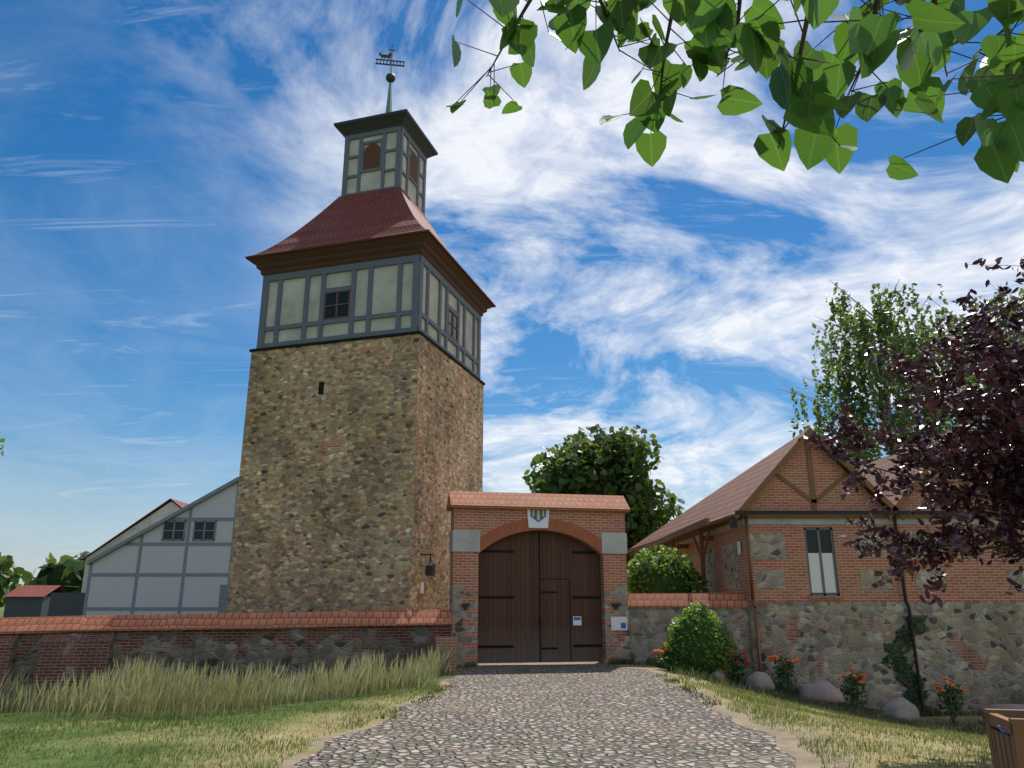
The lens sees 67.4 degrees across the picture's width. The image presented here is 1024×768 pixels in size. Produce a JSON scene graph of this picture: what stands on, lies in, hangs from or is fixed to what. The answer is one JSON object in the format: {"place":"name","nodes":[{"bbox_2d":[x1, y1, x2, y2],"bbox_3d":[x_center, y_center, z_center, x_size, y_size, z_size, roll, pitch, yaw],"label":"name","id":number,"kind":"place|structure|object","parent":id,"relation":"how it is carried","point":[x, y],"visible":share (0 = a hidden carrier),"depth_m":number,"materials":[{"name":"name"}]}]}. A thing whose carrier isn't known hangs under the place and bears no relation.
{"place":"outdoors","nodes":[
{"label":"outdoors","id":0,"kind":"place"},
{"bbox_2d":[0,438,4,456],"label":"leaves","id":1,"kind":"object","parent":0,"point":[2,440],"visible":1,"depth_m":13.37,"materials":[{"name":"green plant"}]},
{"bbox_2d":[81,501,181,592],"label":"house","id":2,"kind":"structure","parent":0,"point":[171,507],"depth_m":59.20,"materials":[{"name":"paint"}]},
{"bbox_2d":[81,498,187,560],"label":"house roof","id":3,"kind":"structure","parent":2,"relation":"attached to","point":[181,504],"depth_m":59.41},
{"bbox_2d":[86,483,236,614],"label":"barn","id":4,"kind":"structure","parent":0,"point":[152,591],"depth_m":44.77,"materials":[{"name":"white paint"}]},
{"bbox_2d":[82,477,238,615],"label":"timber framing","id":5,"kind":"object","parent":4,"relation":"attached to","point":[141,543],"visible":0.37,"depth_m":44.92,"materials":[{"name":"grey wood"}]},
{"bbox_2d":[161,521,216,540],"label":"window frames","id":6,"kind":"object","parent":4,"relation":"attached to","point":[193,539],"visible":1,"depth_m":45.29,"materials":[{"name":"grey wood"}]},
{"bbox_2d":[256,254,480,378],"bbox_3d":[-4.775,-1.839,27.289,5.770,2.620,5.770,-5,-17,16],"label":"storey","id":7,"kind":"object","parent":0,"point":[420,263],"depth_m":24.85,"materials":[{"name":"beige paint"}]},
{"bbox_2d":[245,186,495,307],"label":"tower roof","id":8,"kind":"structure","parent":7,"relation":"on","point":[381,213],"depth_m":26.17,"materials":[{"name":"red tile"}]},
{"bbox_2d":[341,126,426,214],"bbox_3d":[-4.775,-7.761,28.987,2.330,2.600,2.330,-5,-17,16],"label":"lantern","id":9,"kind":"object","parent":8,"relation":"on","point":[401,131],"depth_m":28.06,"materials":[{"name":"beige paint"}]},
{"bbox_2d":[334,109,437,158],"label":"lantern roof","id":10,"kind":"structure","parent":9,"relation":"on","point":[404,118],"depth_m":28.30,"materials":[{"name":"grey metal"}]},
{"bbox_2d":[386,46,392,112],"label":"spire","id":11,"kind":"structure","parent":10,"relation":"on","point":[389,104],"depth_m":29.92,"materials":[{"name":"green metal"}]},
{"bbox_2d":[375,45,404,66],"bbox_3d":[-4.824,-13.064,30.500,1.140,0.970,0.024,2,-16,-8],"label":"weather vane","id":12,"kind":"object","parent":11,"relation":"attached to","point":[384,56],"visible":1,"depth_m":30.43,"materials":[{"name":"metal"}]},
{"bbox_2d":[386,73,394,82],"bbox_3d":[-4.775,-12.038,30.214,0.380,0.380,0.380,0,-16,0],"label":"finial ball","id":13,"kind":"object","parent":11,"relation":"on","point":[390,77],"visible":1,"depth_m":30.09,"materials":[{"name":"metal"}]},
{"bbox_2d":[363,144,416,183],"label":"louvered openings","id":14,"kind":"object","parent":9,"relation":"in","point":[371,158],"visible":0.51,"depth_m":28.06,"materials":[{"name":"brown wood"}]},
{"bbox_2d":[248,231,493,316],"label":"tower cornice","id":15,"kind":"structure","parent":7,"relation":"attached to","point":[430,249],"depth_m":25.11,"materials":[{"name":"brown wood"}]},
{"bbox_2d":[323,289,457,342],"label":"window frames","id":16,"kind":"structure","parent":7,"relation":"in","point":[348,303],"depth_m":24.73,"materials":[{"name":"wood"}]},
{"bbox_2d":[325,291,456,339],"bbox_3d":[-4.775,-1.785,27.274,4.695,0.952,4.695,8,-18,-27],"label":"tower window glass","id":17,"kind":"object","parent":16,"relation":"in","point":[343,297],"visible":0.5,"depth_m":24.69,"materials":[{"name":"glass"}]},
{"bbox_2d":[433,636,456,669],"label":"brick pier","id":18,"kind":"structure","parent":0,"point":[445,640],"depth_m":19.76,"materials":[{"name":"red brick"}]},
{"bbox_2d":[0,607,992,767],"bbox_3d":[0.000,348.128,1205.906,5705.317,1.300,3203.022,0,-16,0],"label":"ground","id":19,"kind":"structure","parent":0,"point":[787,742],"depth_m":9.74,"materials":[{"name":"green plant"}]},
{"bbox_2d":[3,596,49,616],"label":"shed","id":20,"kind":"structure","parent":19,"relation":"on","point":[26,606],"depth_m":69.19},
{"bbox_2d":[3,585,68,596],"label":"shed roof","id":21,"kind":"structure","parent":20,"relation":"attached to","point":[33,590],"depth_m":70.83,"materials":[{"name":"red tile"}]},
{"bbox_2d":[0,551,89,606],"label":"treeline","id":22,"kind":"object","parent":19,"relation":"on","point":[9,576],"visible":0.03,"depth_m":140.67,"materials":[{"name":"green plant"}]},
{"bbox_2d":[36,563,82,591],"bbox_3d":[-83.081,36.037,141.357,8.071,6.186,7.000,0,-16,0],"label":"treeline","id":23,"kind":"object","parent":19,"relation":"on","point":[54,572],"visible":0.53,"depth_m":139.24,"materials":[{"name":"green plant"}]},
{"bbox_2d":[47,593,84,615],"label":"wall","id":24,"kind":"structure","parent":19,"relation":"on","point":[66,604],"depth_m":48.03,"materials":[{"name":"grey paint"}]},
{"bbox_2d":[0,664,442,717],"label":"long green grass","id":25,"kind":"structure","parent":19,"relation":"on","point":[227,703],"depth_m":12.81,"materials":[{"name":"green plant"}]},
{"bbox_2d":[217,585,227,612],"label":"door","id":26,"kind":"structure","parent":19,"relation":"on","point":[223,594],"depth_m":26.60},
{"bbox_2d":[0,624,451,707],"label":"wall","id":27,"kind":"structure","parent":19,"relation":"on","point":[53,657],"depth_m":19.61,"materials":[{"name":"stone"}]},
{"bbox_2d":[0,609,451,633],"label":"wall coping","id":28,"kind":"object","parent":27,"relation":"on","point":[85,623],"depth_m":19.90,"materials":[{"name":"tile"}]},
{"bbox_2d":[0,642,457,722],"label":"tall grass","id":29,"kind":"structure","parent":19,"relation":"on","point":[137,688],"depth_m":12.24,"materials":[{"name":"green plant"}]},
{"bbox_2d":[226,334,483,612],"bbox_3d":[-4.775,5.024,25.321,5.940,11.500,5.940,-5,-17,16],"label":"tower shaft","id":30,"kind":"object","parent":19,"relation":"on","point":[360,467],"visible":0.57,"depth_m":23.11,"materials":[{"name":"brown stone"}]},
{"bbox_2d":[249,331,484,394],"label":"ledge trim","id":31,"kind":"structure","parent":30,"relation":"attached to","point":[321,388],"depth_m":24.21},
{"bbox_2d":[420,582,423,592],"bbox_3d":[-2.574,5.837,21.989,0.020,0.300,0.200,-5,-17,16],"label":"wall sign","id":32,"kind":"object","parent":30,"relation":"attached to","point":[422,587],"visible":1,"depth_m":21.96,"materials":[{"name":"white metal"}]},
{"bbox_2d":[421,554,434,575],"bbox_3d":[-2.414,5.169,21.962,0.426,0.610,0.307,0,-16,0],"label":"tower lamp","id":33,"kind":"object","parent":30,"relation":"attached to","point":[430,569],"visible":1,"depth_m":21.84,"materials":[{"name":"black metal"}]},
{"bbox_2d":[441,660,479,670],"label":"gate weeds","id":34,"kind":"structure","parent":19,"relation":"on","point":[473,664],"depth_m":20.24,"materials":[{"name":"green plant"}]},
{"bbox_2d":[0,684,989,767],"bbox_3d":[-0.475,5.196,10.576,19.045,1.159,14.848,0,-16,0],"label":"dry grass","id":35,"kind":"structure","parent":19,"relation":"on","point":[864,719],"depth_m":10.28,"materials":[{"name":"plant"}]},
{"bbox_2d":[450,508,626,660],"bbox_3d":[0.777,5.594,21.739,5.000,4.130,0.870,3,-16,-11],"label":"gateway","id":36,"kind":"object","parent":19,"relation":"on","point":[464,567],"depth_m":21.68,"materials":[{"name":"red brick"}]},
{"bbox_2d":[446,491,629,512],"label":"gate roof","id":37,"kind":"structure","parent":36,"relation":"on","point":[498,500],"depth_m":22.10,"materials":[{"name":"red tile"}]},
{"bbox_2d":[449,530,626,553],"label":"stone blocks","id":38,"kind":"structure","parent":36,"relation":"attached to","point":[469,541],"depth_m":21.42,"materials":[{"name":"grey stone"}]},
{"bbox_2d":[532,509,543,519],"bbox_3d":[0.751,3.702,21.891,0.340,0.350,0.005,3,-16,-11],"label":"yellow gate crest","id":39,"kind":"object","parent":36,"relation":"attached to","point":[538,514],"visible":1,"depth_m":21.89,"materials":[{"name":"yellow paint"}]},
{"bbox_2d":[477,531,602,662],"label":"gate door","id":40,"kind":"structure","parent":36,"relation":"in","point":[515,620],"depth_m":21.56,"materials":[{"name":"brown wood"}]},
{"bbox_2d":[478,519,603,554],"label":"brick arch","id":41,"kind":"structure","parent":36,"relation":"attached to","point":[552,523],"depth_m":21.88,"materials":[{"name":"red brick"}]},
{"bbox_2d":[527,509,626,629],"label":"plaques","id":42,"kind":"object","parent":36,"relation":"attached to","point":[616,622],"visible":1,"depth_m":21.65,"materials":[{"name":"white metal"}]},
{"bbox_2d":[530,509,625,627],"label":"emblems","id":43,"kind":"object","parent":36,"relation":"attached to","point":[623,625],"visible":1,"depth_m":21.86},
{"bbox_2d":[449,585,629,666],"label":"stone gate piers","id":44,"kind":"structure","parent":19,"relation":"on","point":[457,593],"depth_m":20.98,"materials":[{"name":"grey stone"}]},
{"bbox_2d":[522,424,684,575],"bbox_3d":[4.832,7.972,40.936,9.867,11.440,8.146,0,-16,0],"label":"linden tree","id":45,"kind":"object","parent":19,"relation":"on","point":[573,466],"depth_m":39.37,"materials":[{"name":"green plant"}]},
{"bbox_2d":[608,657,635,664],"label":"gate weeds","id":46,"kind":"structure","parent":19,"relation":"on","point":[619,661],"depth_m":21.19,"materials":[{"name":"green plant"}]},
{"bbox_2d":[653,642,674,668],"bbox_3d":[3.975,7.000,19.694,0.734,0.747,0.669,0,-16,0],"label":"rose","id":47,"kind":"object","parent":19,"relation":"on","point":[667,653],"depth_m":19.64,"materials":[{"name":"green plant"}]},
{"bbox_2d":[627,544,709,592],"bbox_3d":[4.814,6.771,24.051,2.835,3.442,2.024,0,-16,0],"label":"yard bush","id":48,"kind":"object","parent":19,"relation":"on","point":[693,583],"depth_m":23.72,"materials":[{"name":"green plant"}]},
{"bbox_2d":[628,656,746,685],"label":"wall weeds","id":49,"kind":"object","parent":19,"relation":"on","point":[652,662],"depth_m":20.89,"materials":[{"name":"plant"}]},
{"bbox_2d":[628,608,752,681],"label":"wall","id":50,"kind":"structure","parent":19,"relation":"on","point":[648,631],"depth_m":21.33,"materials":[{"name":"stone"}]},
{"bbox_2d":[628,593,748,607],"bbox_3d":[4.929,6.073,21.560,3.346,0.390,0.680,-6,-17,19],"label":"wall coping","id":51,"kind":"object","parent":50,"relation":"on","point":[684,600],"depth_m":21.40,"materials":[{"name":"tile"}]},
{"bbox_2d":[655,672,728,705],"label":"road weeds","id":52,"kind":"object","parent":19,"relation":"on","point":[686,688],"depth_m":14.79,"materials":[{"name":"green plant"}]},
{"bbox_2d":[661,602,738,675],"bbox_3d":[4.753,6.559,19.569,1.936,1.958,1.453,0,-16,0],"label":"bush","id":53,"kind":"object","parent":19,"relation":"on","point":[690,610],"depth_m":19.16,"materials":[{"name":"green plant"}]},
{"bbox_2d":[711,669,725,680],"bbox_3d":[5.089,7.232,19.196,0.484,0.302,0.557,-1,-16,3],"label":"boulder","id":54,"kind":"object","parent":19,"relation":"on","point":[719,675],"visible":0.41,"depth_m":18.97,"materials":[{"name":"grey stone"}]},
{"bbox_2d":[723,652,749,684],"bbox_3d":[5.570,7.140,19.174,0.753,0.870,0.718,0,-16,0],"label":"rose","id":55,"kind":"object","parent":19,"relation":"on","point":[737,671],"depth_m":19.15,"materials":[{"name":"green plant"}]},
{"bbox_2d":[746,671,774,690],"bbox_3d":[6.043,7.221,18.715,0.664,0.405,0.817,-4,-17,15],"label":"boulder","id":56,"kind":"object","parent":19,"relation":"on","point":[762,679],"visible":0.81,"depth_m":18.47,"materials":[{"name":"grey stone"}]},
{"bbox_2d":[769,649,798,696],"bbox_3d":[6.776,7.180,19.024,0.713,1.168,0.697,0,-16,0],"label":"rose","id":57,"kind":"object","parent":19,"relation":"on","point":[786,674],"depth_m":19.00,"materials":[{"name":"green plant"}]},
{"bbox_2d":[799,680,844,702],"bbox_3d":[7.452,7.410,18.529,1.029,0.480,0.752,-9,-19,30],"label":"boulder","id":58,"kind":"object","parent":19,"relation":"on","point":[822,690],"visible":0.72,"depth_m":18.27,"materials":[{"name":"grey stone"}]},
{"bbox_2d":[668,666,986,734],"bbox_3d":[9.838,7.195,17.558,12.420,1.386,2.532,0,-16,0],"label":"flower bed","id":59,"kind":"object","parent":19,"relation":"on","point":[856,710],"visible":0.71,"depth_m":17.61,"materials":[{"name":"green plant"}]},
{"bbox_2d":[837,667,869,707],"bbox_3d":[8.328,7.471,18.717,0.712,1.080,0.716,0,-16,0],"label":"rose","id":60,"kind":"object","parent":19,"relation":"on","point":[855,684],"depth_m":18.72,"materials":[{"name":"green plant"}]},
{"bbox_2d":[747,602,1023,714],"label":"stone wall","id":61,"kind":"structure","parent":19,"relation":"on","point":[975,650],"depth_m":20.32,"materials":[{"name":"grey stone"}]},
{"bbox_2d":[770,680,1011,716],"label":"weeds","id":62,"kind":"object","parent":19,"relation":"on","point":[926,712],"depth_m":19.73,"materials":[{"name":"green plant"}]},
{"bbox_2d":[880,697,919,720],"bbox_3d":[9.227,7.694,18.240,1.108,0.474,0.767,15,-22,-41],"label":"boulder","id":63,"kind":"object","parent":19,"relation":"on","point":[904,708],"visible":0.81,"depth_m":17.92,"materials":[{"name":"grey stone"}]},
{"bbox_2d":[934,677,967,723],"bbox_3d":[10.608,7.644,18.526,0.718,1.123,0.677,0,-16,0],"label":"rose","id":64,"kind":"object","parent":19,"relation":"on","point":[950,693],"depth_m":18.51,"materials":[{"name":"green plant"}]},
{"bbox_2d":[984,709,1023,767],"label":"trash bin","id":65,"kind":"object","parent":19,"relation":"on","point":[1006,750],"visible":0.97,"depth_m":4.70,"materials":[{"name":"brown wood"}]},
{"bbox_2d":[982,704,1023,718],"bbox_3d":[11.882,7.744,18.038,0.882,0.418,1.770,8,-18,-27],"label":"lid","id":66,"kind":"object","parent":65,"relation":"on","point":[1007,706],"visible":0.34,"depth_m":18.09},
{"bbox_2d":[998,725,1010,735],"bbox_3d":[3.320,2.440,4.554,0.652,0.780,0.479,0,-16,0],"label":"bin bag","id":67,"kind":"object","parent":65,"relation":"in","point":[1002,731],"visible":0.12,"depth_m":4.70,"materials":[{"name":"blue plastic"}]},
{"bbox_2d":[0,0,1023,584],"label":"sky","id":68,"kind":"structure","parent":0,"point":[149,149],"materials":[{"name":"blue"}]},
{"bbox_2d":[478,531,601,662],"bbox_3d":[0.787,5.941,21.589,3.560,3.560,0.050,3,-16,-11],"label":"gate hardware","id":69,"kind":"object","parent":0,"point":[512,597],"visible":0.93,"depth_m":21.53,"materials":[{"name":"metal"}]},
{"bbox_2d":[293,665,795,767],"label":"cobblestone driveway","id":70,"kind":"structure","parent":0,"point":[547,716],"depth_m":10.09,"materials":[{"name":"grey stone"}]},
{"bbox_2d":[374,683,457,718],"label":"road weeds","id":71,"kind":"object","parent":70,"relation":"on","point":[422,699],"depth_m":13.34,"materials":[{"name":"plant"}]},
{"bbox_2d":[629,518,712,592],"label":"shed posts","id":72,"kind":"object","parent":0,"point":[704,522],"visible":0.49,"depth_m":24.57,"materials":[{"name":"brown wood"}]},
{"bbox_2d":[446,0,1023,182],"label":"branch","id":73,"kind":"object","parent":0,"point":[869,41],"depth_m":2.17,"materials":[{"name":"green plant"}]},
{"bbox_2d":[652,427,1023,601],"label":"brick wall","id":74,"kind":"structure","parent":0,"point":[974,580],"depth_m":21.21,"materials":[{"name":"red brick"}]},
{"bbox_2d":[627,513,761,671],"bbox_3d":[5.855,8.223,27.405,0.500,5.500,14.824,1,-16,-3],"label":"gutter and downpipe","id":75,"kind":"object","parent":74,"relation":"attached to","point":[722,519],"visible":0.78,"depth_m":20.79,"materials":[{"name":"brown metal"}]},
{"bbox_2d":[737,541,740,553],"bbox_3d":[6.375,4.598,21.568,0.010,0.350,0.300,0,-16,0],"label":"house sign","id":76,"kind":"object","parent":74,"relation":"attached to","point":[738,547],"visible":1,"depth_m":21.50,"materials":[{"name":"white metal"}]},
{"bbox_2d":[808,553,835,592],"bbox_3d":[8.460,5.150,20.954,0.660,1.050,0.013,0,-16,0],"label":"house curtain","id":77,"kind":"object","parent":74,"relation":"in","point":[815,573],"visible":1,"depth_m":20.95,"materials":[{"name":"white fabric"}]},
{"bbox_2d":[804,528,839,595],"bbox_3d":[8.460,4.858,21.041,0.800,1.820,0.050,0,-16,0],"label":"window frame","id":78,"kind":"object","parent":74,"relation":"in","point":[824,593],"visible":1,"depth_m":21.00,"materials":[{"name":"black wood"}]},
{"bbox_2d":[806,530,836,592],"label":"window panes","id":79,"kind":"structure","parent":78,"relation":"in","point":[812,544],"depth_m":21.19,"materials":[{"name":"black glass"}]},
{"bbox_2d":[631,430,1013,547],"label":"house roof","id":80,"kind":"structure","parent":74,"relation":"on","point":[731,497],"depth_m":24.05,"materials":[{"name":"red tile"}]},
{"bbox_2d":[808,596,843,598],"bbox_3d":[8.460,5.749,20.702,0.920,0.080,0.070,0,-16,0],"label":"window sill","id":81,"kind":"structure","parent":74,"relation":"attached to","point":[825,597],"depth_m":20.67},
{"bbox_2d":[657,519,1023,550],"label":"house band","id":82,"kind":"object","parent":74,"relation":"attached to","point":[806,522],"visible":0.65,"depth_m":21.26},
{"bbox_2d":[685,534,1023,592],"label":"fieldstone wall panels","id":83,"kind":"object","parent":74,"relation":"attached to","point":[767,546],"visible":0.65,"depth_m":21.05,"materials":[{"name":"grey stone"}]},
{"bbox_2d":[729,511,988,711],"bbox_3d":[10.445,6.219,20.346,8.950,5.660,0.265,0,-16,0],"label":"gutter and downpipe","id":84,"kind":"object","parent":74,"relation":"attached to","point":[733,522],"visible":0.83,"depth_m":20.98,"materials":[{"name":"metal"}]},
{"bbox_2d":[882,615,930,704],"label":"ivy leaves","id":85,"kind":"object","parent":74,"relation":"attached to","point":[902,639],"visible":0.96,"depth_m":20.18,"materials":[{"name":"green plant"}]},
{"bbox_2d":[777,279,989,466],"bbox_3d":[19.466,3.454,38.687,10.613,17.887,10.306,11,-20,-34],"label":"birch tree","id":86,"kind":"object","parent":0,"point":[863,332],"depth_m":38.70,"materials":[{"name":"green plant"}]},
{"bbox_2d":[797,256,1023,621],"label":"purple tree","id":87,"kind":"object","parent":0,"point":[958,539],"depth_m":9.95,"materials":[{"name":"purple plant"}]},
{"bbox_2d":[878,282,1023,477],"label":"birch tree","id":88,"kind":"object","parent":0,"point":[961,318],"depth_m":40.78,"materials":[{"name":"green plant"}]}
]}

